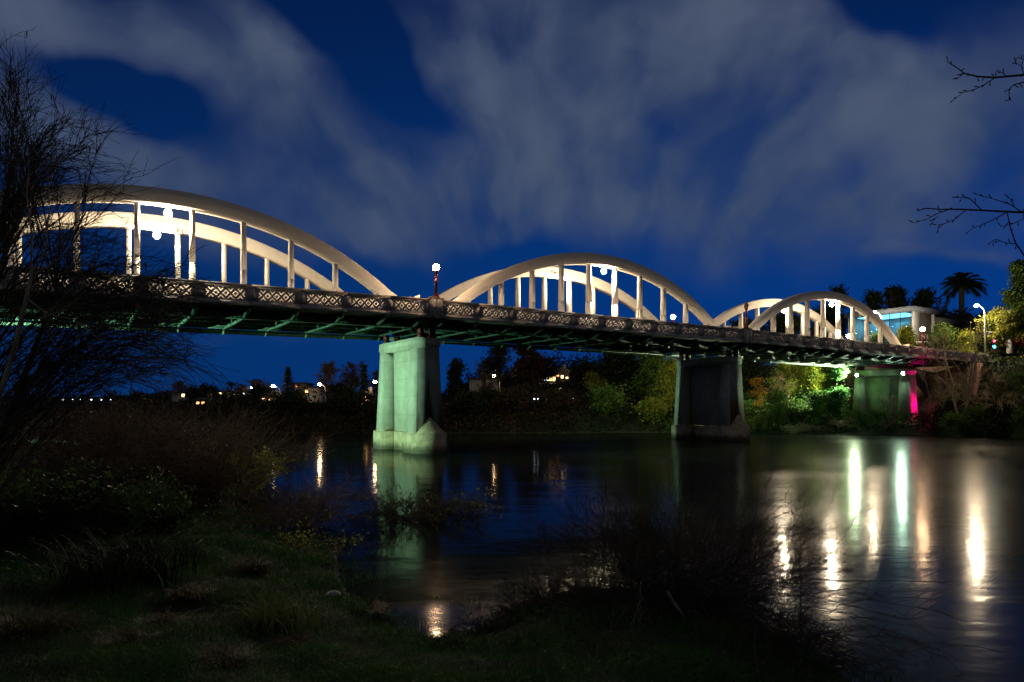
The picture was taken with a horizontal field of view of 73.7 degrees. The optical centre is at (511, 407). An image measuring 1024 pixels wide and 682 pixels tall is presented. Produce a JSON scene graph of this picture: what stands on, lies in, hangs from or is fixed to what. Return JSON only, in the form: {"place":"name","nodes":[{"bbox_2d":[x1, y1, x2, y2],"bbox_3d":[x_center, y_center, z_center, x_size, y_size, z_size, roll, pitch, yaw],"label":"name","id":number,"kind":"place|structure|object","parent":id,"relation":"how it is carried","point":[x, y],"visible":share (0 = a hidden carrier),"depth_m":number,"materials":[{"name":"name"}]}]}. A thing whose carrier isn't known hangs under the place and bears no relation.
{"place":"outdoors","nodes":[
{"label":"outdoors","id":0,"kind":"place"},
{"bbox_2d":[0,357,1023,681],"bbox_3d":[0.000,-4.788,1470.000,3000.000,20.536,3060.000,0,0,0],"label":"ground","id":1,"kind":"structure","parent":0,"point":[414,657],"depth_m":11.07,"materials":[{"name":"green plant"}]},
{"bbox_2d":[0,595,92,645],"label":"tussock","id":2,"kind":"object","parent":1,"relation":"on","point":[18,625],"visible":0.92,"depth_m":9.18,"materials":[{"name":"green plant"}]},
{"bbox_2d":[0,452,104,545],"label":"leafy shrub","id":3,"kind":"object","parent":1,"relation":"on","point":[29,499],"visible":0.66,"depth_m":14.82,"materials":[{"name":"green plant"}]},
{"bbox_2d":[11,603,111,633],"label":"tussock","id":4,"kind":"object","parent":1,"relation":"on","point":[63,622],"visible":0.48,"depth_m":9.66,"materials":[{"name":"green plant"}]},
{"bbox_2d":[0,137,125,402],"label":"sapling","id":5,"kind":"object","parent":1,"relation":"on","point":[26,299],"visible":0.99,"depth_m":8.79,"materials":[{"name":"brown plant"}]},
{"bbox_2d":[0,453,152,544],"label":"leafy shrub","id":6,"kind":"object","parent":1,"relation":"on","point":[55,525],"visible":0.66,"depth_m":14.98,"materials":[{"name":"green plant"}]},
{"bbox_2d":[1,517,216,599],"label":"flax clump","id":7,"kind":"object","parent":1,"relation":"on","point":[76,577],"visible":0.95,"depth_m":12.06,"materials":[{"name":"green plant"}]},
{"bbox_2d":[38,462,191,538],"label":"leafy shrub","id":8,"kind":"object","parent":1,"relation":"on","point":[137,505],"visible":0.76,"depth_m":15.78,"materials":[{"name":"green plant"}]},
{"bbox_2d":[0,377,232,501],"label":"bank shrub","id":9,"kind":"object","parent":1,"relation":"on","point":[43,456],"visible":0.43,"depth_m":20.34,"materials":[{"name":"brown plant"}]},
{"bbox_2d":[0,26,243,496],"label":"willow tree","id":10,"kind":"object","parent":1,"relation":"on","point":[27,382],"visible":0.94,"depth_m":10.02,"materials":[{"name":"brown plant"}]},
{"bbox_2d":[86,623,163,650],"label":"tussock","id":11,"kind":"object","parent":1,"relation":"on","point":[134,634],"visible":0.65,"depth_m":9.42,"materials":[{"name":"green plant"}]},
{"bbox_2d":[4,374,250,494],"bbox_3d":[-13.694,0.970,21.971,8.713,4.922,10.316,0,0,0],"label":"bank shrub","id":12,"kind":"object","parent":1,"relation":"on","point":[140,463],"visible":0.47,"depth_m":21.69,"materials":[{"name":"brown plant"}]},
{"bbox_2d":[47,525,214,589],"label":"flax clump","id":13,"kind":"object","parent":1,"relation":"on","point":[150,573],"visible":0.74,"depth_m":13.01,"materials":[{"name":"green plant"}]},
{"bbox_2d":[6,376,285,495],"bbox_3d":[-13.360,1.066,23.831,9.198,4.849,10.136,0,0,17],"label":"bank shrub","id":14,"kind":"object","parent":1,"relation":"on","point":[185,433],"visible":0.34,"depth_m":24.36,"materials":[{"name":"brown plant"}]},
{"bbox_2d":[28,395,276,497],"bbox_3d":[-13.701,1.353,26.102,8.906,4.350,8.334,0,0,-42],"label":"bank shrub","id":15,"kind":"object","parent":1,"relation":"on","point":[184,439],"visible":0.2,"depth_m":26.05,"materials":[{"name":"brown plant"}]},
{"bbox_2d":[126,605,200,628],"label":"tussock","id":16,"kind":"object","parent":1,"relation":"on","point":[152,619],"visible":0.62,"depth_m":10.43,"materials":[{"name":"green plant"}]},
{"bbox_2d":[90,467,256,535],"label":"leafy shrub","id":17,"kind":"object","parent":1,"relation":"on","point":[166,523],"visible":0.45,"depth_m":17.89,"materials":[{"name":"green plant"}]},
{"bbox_2d":[147,578,214,606],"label":"tussock","id":18,"kind":"object","parent":1,"relation":"on","point":[191,594],"visible":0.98,"depth_m":12.13,"materials":[{"name":"green plant"}]},
{"bbox_2d":[59,380,336,491],"bbox_3d":[-13.394,1.017,28.784,9.465,5.330,9.627,0,0,26],"label":"bank shrub","id":19,"kind":"object","parent":1,"relation":"on","point":[211,431],"visible":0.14,"depth_m":29.15,"materials":[{"name":"brown plant"}]},
{"bbox_2d":[138,426,285,508],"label":"bank shrub","id":20,"kind":"object","parent":1,"relation":"on","point":[199,481],"visible":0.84,"depth_m":24.66,"materials":[{"name":"brown plant"}]},
{"bbox_2d":[98,403,332,488],"bbox_3d":[-14.402,1.785,31.796,9.457,4.297,10.653,0,0,32],"label":"bank shrub","id":21,"kind":"object","parent":1,"relation":"on","point":[264,428],"visible":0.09,"depth_m":32.37,"materials":[{"name":"brown plant"}]},
{"bbox_2d":[186,635,262,674],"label":"tussock","id":22,"kind":"object","parent":1,"relation":"on","point":[223,658],"visible":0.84,"depth_m":8.91,"materials":[{"name":"green plant"}]},
{"bbox_2d":[200,384,272,417],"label":"bush","id":23,"kind":"object","parent":1,"relation":"on","point":[241,400],"visible":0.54,"depth_m":111.13,"materials":[{"name":"brown plant"}]},
{"bbox_2d":[192,445,306,497],"bbox_3d":[-11.832,2.784,29.799,4.771,2.416,4.707,0,0,0],"label":"yellow willow","id":24,"kind":"object","parent":1,"relation":"on","point":[273,458],"visible":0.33,"depth_m":29.49,"materials":[{"name":"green plant"}]},
{"bbox_2d":[56,399,450,409],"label":"undergrowth","id":25,"kind":"object","parent":1,"relation":"on","point":[317,403],"visible":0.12,"depth_m":139.57,"materials":[{"name":"green plant"}]},
{"bbox_2d":[212,552,295,577],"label":"tussock","id":26,"kind":"object","parent":1,"relation":"on","point":[255,566],"visible":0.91,"depth_m":14.95,"materials":[{"name":"green plant"}]},
{"bbox_2d":[222,576,327,639],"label":"flax clump","id":27,"kind":"object","parent":1,"relation":"on","point":[282,618],"visible":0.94,"depth_m":10.77,"materials":[{"name":"green plant"}]},
{"bbox_2d":[206,412,345,481],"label":"bank shrub","id":28,"kind":"object","parent":1,"relation":"on","point":[290,449],"visible":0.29,"depth_m":36.01,"materials":[{"name":"brown plant"}]},
{"bbox_2d":[97,387,465,403],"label":"undergrowth","id":29,"kind":"object","parent":1,"relation":"on","point":[165,394],"visible":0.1,"depth_m":181.47,"materials":[{"name":"green plant"}]},
{"bbox_2d":[250,381,321,420],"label":"bush","id":30,"kind":"object","parent":1,"relation":"on","point":[296,403],"visible":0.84,"depth_m":110.83,"materials":[{"name":"brown plant"}]},
{"bbox_2d":[279,366,294,398],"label":"norfolk pine","id":31,"kind":"object","parent":1,"relation":"on","point":[288,382],"visible":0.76,"depth_m":149.68,"materials":[{"name":"green plant"}]},
{"bbox_2d":[268,516,332,553],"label":"sprig","id":32,"kind":"object","parent":1,"relation":"on","point":[303,536],"visible":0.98,"depth_m":17.72,"materials":[{"name":"yellow plant"}]},
{"bbox_2d":[312,359,339,391],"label":"bare tree","id":33,"kind":"object","parent":1,"relation":"on","point":[328,370],"visible":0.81,"depth_m":158.09,"materials":[{"name":"brown plant"}]},
{"bbox_2d":[314,373,377,417],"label":"bush","id":34,"kind":"object","parent":1,"relation":"on","point":[352,404],"visible":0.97,"depth_m":111.06,"materials":[{"name":"green plant"}]},
{"bbox_2d":[336,359,373,390],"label":"bare tree","id":35,"kind":"object","parent":1,"relation":"on","point":[354,373],"visible":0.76,"depth_m":163.96,"materials":[{"name":"brown plant"}]},
{"bbox_2d":[346,603,403,626],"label":"shore scrub","id":36,"kind":"object","parent":1,"relation":"on","point":[377,615],"visible":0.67,"depth_m":12.28,"materials":[{"name":"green plant"}]},
{"bbox_2d":[47,392,805,432],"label":"undergrowth","id":37,"kind":"object","parent":1,"relation":"on","point":[590,414],"visible":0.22,"depth_m":107.64,"materials":[{"name":"green plant"}]},
{"bbox_2d":[443,357,467,401],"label":"conifer","id":38,"kind":"object","parent":1,"relation":"on","point":[454,371],"visible":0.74,"depth_m":133.87,"materials":[{"name":"green plant"}]},
{"bbox_2d":[424,628,486,653],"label":"shore scrub","id":39,"kind":"object","parent":1,"relation":"on","point":[445,640],"visible":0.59,"depth_m":10.81,"materials":[{"name":"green plant"}]},
{"bbox_2d":[442,608,520,644],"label":"shore scrub","id":40,"kind":"object","parent":1,"relation":"on","point":[492,624],"visible":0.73,"depth_m":11.76,"materials":[{"name":"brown plant"}]},
{"bbox_2d":[472,356,501,392],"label":"bare tree","id":41,"kind":"object","parent":1,"relation":"on","point":[485,378],"visible":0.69,"depth_m":139.30,"materials":[{"name":"brown plant"}]},
{"bbox_2d":[0,183,988,453],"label":"arch bridge","id":42,"kind":"structure","parent":1,"relation":"on","point":[708,391],"depth_m":64.08,"materials":[{"name":"beige paint"}]},
{"bbox_2d":[480,343,514,395],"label":"gum tree","id":43,"kind":"object","parent":1,"relation":"on","point":[498,358],"visible":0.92,"depth_m":137.48,"materials":[{"name":"green plant"}]},
{"bbox_2d":[488,382,538,416],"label":"bush","id":44,"kind":"object","parent":1,"relation":"on","point":[510,402],"visible":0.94,"depth_m":109.48,"materials":[{"name":"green plant"}]},
{"bbox_2d":[484,577,566,618],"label":"shore scrub","id":45,"kind":"object","parent":1,"relation":"on","point":[506,607],"visible":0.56,"depth_m":12.82,"materials":[{"name":"brown plant"}]},
{"bbox_2d":[508,345,549,390],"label":"tree","id":46,"kind":"object","parent":1,"relation":"on","point":[529,371],"visible":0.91,"depth_m":140.29,"materials":[{"name":"brown plant"}]},
{"bbox_2d":[490,569,586,609],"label":"shore scrub","id":47,"kind":"object","parent":1,"relation":"on","point":[538,586],"visible":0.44,"depth_m":13.55,"materials":[{"name":"brown plant"}]},
{"bbox_2d":[540,355,558,389],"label":"tree","id":48,"kind":"object","parent":1,"relation":"on","point":[549,372],"visible":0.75,"depth_m":145.18,"materials":[{"name":"green plant"}]},
{"bbox_2d":[532,386,591,416],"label":"bush","id":49,"kind":"object","parent":1,"relation":"on","point":[557,402],"visible":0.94,"depth_m":109.78,"materials":[{"name":"green plant"}]},
{"bbox_2d":[464,350,695,392],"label":"undergrowth","id":50,"kind":"object","parent":1,"relation":"on","point":[508,380],"visible":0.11,"depth_m":172.65,"materials":[{"name":"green plant"}]},
{"bbox_2d":[568,357,601,386],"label":"tree","id":51,"kind":"object","parent":1,"relation":"on","point":[584,368],"visible":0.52,"depth_m":141.15,"materials":[{"name":"green plant"}]},
{"bbox_2d":[579,370,607,391],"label":"tree","id":52,"kind":"object","parent":1,"relation":"on","point":[589,378],"visible":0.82,"depth_m":131.19,"materials":[{"name":"green plant"}]},
{"bbox_2d":[583,379,634,417],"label":"bush","id":53,"kind":"object","parent":1,"relation":"on","point":[610,399],"visible":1,"depth_m":111.06,"materials":[{"name":"green plant"}]},
{"bbox_2d":[512,552,707,627],"bbox_3d":[1.887,3.215,12.269,3.233,1.395,3.042,0,0,21],"label":"shore scrub","id":54,"kind":"object","parent":1,"relation":"on","point":[582,594],"visible":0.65,"depth_m":12.09,"materials":[{"name":"brown plant"}]},
{"bbox_2d":[457,378,767,399],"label":"undergrowth","id":55,"kind":"object","parent":1,"relation":"on","point":[571,385],"visible":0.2,"depth_m":134.41,"materials":[{"name":"green plant"}]},
{"bbox_2d":[590,349,645,396],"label":"tree","id":56,"kind":"object","parent":1,"relation":"on","point":[620,368],"visible":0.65,"depth_m":126.67,"materials":[{"name":"green plant"}]},
{"bbox_2d":[629,351,669,399],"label":"tree","id":57,"kind":"object","parent":1,"relation":"on","point":[645,383],"visible":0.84,"depth_m":121.08,"materials":[{"name":"green plant"}]},
{"bbox_2d":[630,394,674,423],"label":"bush","id":58,"kind":"object","parent":1,"relation":"on","point":[652,407],"visible":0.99,"depth_m":108.11,"materials":[{"name":"green plant"}]},
{"bbox_2d":[652,357,677,412],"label":"tree","id":59,"kind":"object","parent":1,"relation":"on","point":[667,377],"visible":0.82,"depth_m":112.92,"materials":[{"name":"green plant"}]},
{"bbox_2d":[525,540,829,662],"bbox_3d":[2.977,3.673,12.225,5.042,2.645,4.826,0,0,-35],"label":"bare bush","id":60,"kind":"object","parent":1,"relation":"on","point":[688,597],"visible":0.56,"depth_m":11.92,"materials":[{"name":"brown plant"}]},
{"bbox_2d":[657,455,699,602],"bbox_3d":[3.220,2.345,13.153,0.823,2.917,0.822,0,0,13],"label":"bare sapling","id":61,"kind":"object","parent":1,"relation":"on","point":[678,533],"visible":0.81,"depth_m":13.10,"materials":[{"name":"brown plant"}]},
{"bbox_2d":[441,450,1023,680],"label":"bare bush","id":62,"kind":"object","parent":1,"relation":"on","point":[653,550],"visible":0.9,"depth_m":12.48,"materials":[{"name":"brown plant"}]},
{"bbox_2d":[741,358,776,399],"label":"tree","id":63,"kind":"object","parent":1,"relation":"on","point":[751,373],"visible":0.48,"depth_m":121.25,"materials":[{"name":"green plant"}]},
{"bbox_2d":[747,375,770,409],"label":"tree","id":64,"kind":"object","parent":1,"relation":"on","point":[755,382],"visible":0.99,"depth_m":112.14,"materials":[{"name":"orange plant"}]},
{"bbox_2d":[763,388,798,418],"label":"bush","id":65,"kind":"object","parent":1,"relation":"on","point":[776,401],"visible":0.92,"depth_m":106.26,"materials":[{"name":"green plant"}]},
{"bbox_2d":[764,361,802,397],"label":"tree","id":66,"kind":"object","parent":1,"relation":"on","point":[788,370],"visible":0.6,"depth_m":114.64,"materials":[{"name":"green plant"}]},
{"bbox_2d":[753,311,813,335],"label":"tree","id":67,"kind":"object","parent":1,"relation":"on","point":[780,322],"visible":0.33,"depth_m":152.80,"materials":[{"name":"green plant"}]},
{"bbox_2d":[645,370,932,432],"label":"undergrowth","id":68,"kind":"object","parent":1,"relation":"on","point":[869,417],"visible":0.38,"depth_m":105.19,"materials":[{"name":"green plant"}]},
{"bbox_2d":[793,362,829,395],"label":"tree","id":69,"kind":"object","parent":1,"relation":"on","point":[812,379],"visible":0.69,"depth_m":112.42,"materials":[{"name":"green plant"}]},
{"bbox_2d":[703,575,940,681],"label":"bare bush","id":70,"kind":"object","parent":1,"relation":"on","point":[787,639],"visible":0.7,"depth_m":10.56,"materials":[{"name":"brown plant"}]},
{"bbox_2d":[797,305,847,338],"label":"tree","id":71,"kind":"object","parent":1,"relation":"on","point":[830,315],"visible":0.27,"depth_m":153.08,"materials":[{"name":"green plant"}]},
{"bbox_2d":[807,388,839,417],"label":"bush","id":72,"kind":"object","parent":1,"relation":"on","point":[821,402],"visible":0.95,"depth_m":105.57,"materials":[{"name":"green plant"}]},
{"bbox_2d":[819,367,848,392],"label":"tree","id":73,"kind":"object","parent":1,"relation":"on","point":[832,382],"visible":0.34,"depth_m":113.10,"materials":[{"name":"green plant"}]},
{"bbox_2d":[827,283,849,337],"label":"tree","id":74,"kind":"object","parent":1,"relation":"on","point":[839,290],"visible":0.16,"depth_m":157.77,"materials":[{"name":"green plant"}]},
{"bbox_2d":[825,385,852,416],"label":"bush","id":75,"kind":"object","parent":1,"relation":"on","point":[841,392],"visible":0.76,"depth_m":105.36,"materials":[{"name":"green plant"}]},
{"bbox_2d":[855,288,891,312],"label":"tree","id":76,"kind":"object","parent":1,"relation":"on","point":[873,300],"visible":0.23,"depth_m":157.55,"materials":[{"name":"green plant"}]},
{"bbox_2d":[877,394,909,433],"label":"bare shrub","id":77,"kind":"object","parent":1,"relation":"on","point":[891,417],"visible":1,"depth_m":99.41,"materials":[{"name":"brown plant"}]},
{"bbox_2d":[880,284,914,308],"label":"tree","id":78,"kind":"object","parent":1,"relation":"on","point":[900,293],"visible":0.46,"depth_m":159.91,"materials":[{"name":"green plant"}]},
{"bbox_2d":[844,306,959,347],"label":"glass house","id":79,"kind":"structure","parent":1,"relation":"on","point":[893,319],"depth_m":134.97,"materials":[{"name":"glass"}]},
{"bbox_2d":[896,323,919,346],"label":"bush","id":80,"kind":"object","parent":1,"relation":"on","point":[906,332],"visible":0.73,"depth_m":121.76,"materials":[{"name":"green plant"}]},
{"bbox_2d":[907,286,939,308],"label":"tree","id":81,"kind":"object","parent":1,"relation":"on","point":[924,297],"visible":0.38,"depth_m":156.87,"materials":[{"name":"green plant"}]},
{"bbox_2d":[913,397,938,425],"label":"bush","id":82,"kind":"object","parent":1,"relation":"on","point":[922,404],"visible":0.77,"depth_m":99.43,"materials":[{"name":"green plant"}]},
{"bbox_2d":[909,350,962,417],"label":"bare tree","id":83,"kind":"object","parent":1,"relation":"on","point":[939,392],"visible":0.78,"depth_m":96.59,"materials":[{"name":"brown plant"}]},
{"bbox_2d":[924,405,952,435],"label":"bush","id":84,"kind":"object","parent":1,"relation":"on","point":[941,413],"visible":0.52,"depth_m":95.26,"materials":[{"name":"green plant"}]},
{"bbox_2d":[857,336,1023,357],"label":"undergrowth","id":85,"kind":"object","parent":1,"relation":"on","point":[1002,351],"visible":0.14,"depth_m":120.52,"materials":[{"name":"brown plant"}]},
{"bbox_2d":[926,321,958,349],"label":"bush","id":86,"kind":"object","parent":1,"relation":"on","point":[936,331],"visible":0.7,"depth_m":120.04,"materials":[{"name":"green plant"}]},
{"bbox_2d":[931,408,972,436],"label":"bush","id":87,"kind":"object","parent":1,"relation":"on","point":[951,424],"visible":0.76,"depth_m":91.89,"materials":[{"name":"green plant"}]},
{"bbox_2d":[917,319,1005,435],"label":"bare tree","id":88,"kind":"object","parent":1,"relation":"on","point":[966,394],"visible":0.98,"depth_m":93.83,"materials":[{"name":"brown plant"}]},
{"bbox_2d":[945,304,979,327],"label":"tree","id":89,"kind":"object","parent":1,"relation":"on","point":[962,317],"visible":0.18,"depth_m":146.28,"materials":[{"name":"green plant"}]},
{"bbox_2d":[937,272,988,311],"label":"palm tree","id":90,"kind":"object","parent":1,"relation":"on","point":[962,283],"visible":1,"depth_m":149.21,"materials":[{"name":"green plant"}]},
{"bbox_2d":[909,55,1023,255],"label":"overhanging tree","id":91,"kind":"object","parent":1,"relation":"on","point":[1011,199],"visible":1,"depth_m":5.00,"materials":[{"name":"brown plant"}]},
{"bbox_2d":[952,328,988,352],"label":"bush","id":92,"kind":"object","parent":1,"relation":"on","point":[965,337],"visible":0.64,"depth_m":117.72,"materials":[{"name":"green plant"}]},
{"bbox_2d":[958,400,1006,436],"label":"bush","id":93,"kind":"object","parent":1,"relation":"on","point":[977,413],"visible":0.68,"depth_m":91.62,"materials":[{"name":"green plant"}]},
{"bbox_2d":[967,365,1023,437],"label":"bare willow","id":94,"kind":"object","parent":1,"relation":"on","point":[986,394],"visible":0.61,"depth_m":89.91,"materials":[{"name":"brown plant"}]},
{"bbox_2d":[971,397,1020,437],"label":"bush","id":95,"kind":"object","parent":1,"relation":"on","point":[999,425],"visible":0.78,"depth_m":88.58,"materials":[{"name":"green plant"}]},
{"bbox_2d":[970,305,1023,357],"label":"tree","id":96,"kind":"object","parent":1,"relation":"on","point":[1001,322],"visible":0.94,"depth_m":116.70,"materials":[{"name":"green plant"}]},
{"bbox_2d":[981,371,1016,421],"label":"bush","id":97,"kind":"object","parent":1,"relation":"on","point":[1002,386],"visible":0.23,"depth_m":94.45,"materials":[{"name":"green plant"}]},
{"bbox_2d":[993,368,1023,432],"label":"bush","id":98,"kind":"object","parent":1,"relation":"on","point":[1017,380],"visible":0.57,"depth_m":92.13,"materials":[{"name":"green plant"}]},
{"bbox_2d":[996,258,1023,355],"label":"cedar","id":99,"kind":"object","parent":1,"relation":"on","point":[1013,298],"visible":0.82,"depth_m":122.78,"materials":[{"name":"green plant"}]},
{"bbox_2d":[0,0,1023,396],"label":"sky","id":100,"kind":"structure","parent":0,"point":[735,152],"materials":[{"name":"blue"}]},
{"bbox_2d":[11,432,1023,681],"bbox_3d":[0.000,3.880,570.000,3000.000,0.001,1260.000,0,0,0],"label":"river","id":101,"kind":"structure","parent":0,"point":[943,494],"depth_m":24.56,"materials":[{"name":"blue liquid"}]},
{"bbox_2d":[187,462,405,534],"bbox_3d":[-6.894,3.111,22.892,7.112,2.526,7.391,0,0,0],"label":"river shrub","id":102,"kind":"object","parent":101,"relation":"in","point":[305,505],"visible":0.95,"depth_m":22.13,"materials":[{"name":"brown plant"}]},
{"bbox_2d":[325,468,523,536],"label":"river shrub","id":103,"kind":"object","parent":101,"relation":"in","point":[391,512],"visible":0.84,"depth_m":23.31,"materials":[{"name":"green plant"}]},
{"bbox_2d":[413,487,504,523],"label":"river shrub","id":104,"kind":"object","parent":101,"relation":"in","point":[465,512],"visible":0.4,"depth_m":24.73,"materials":[{"name":"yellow plant"}]},
{"bbox_2d":[234,507,908,681],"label":"shore grass","id":105,"kind":"structure","parent":0,"point":[371,597],"depth_m":13.21,"materials":[{"name":"green plant"}]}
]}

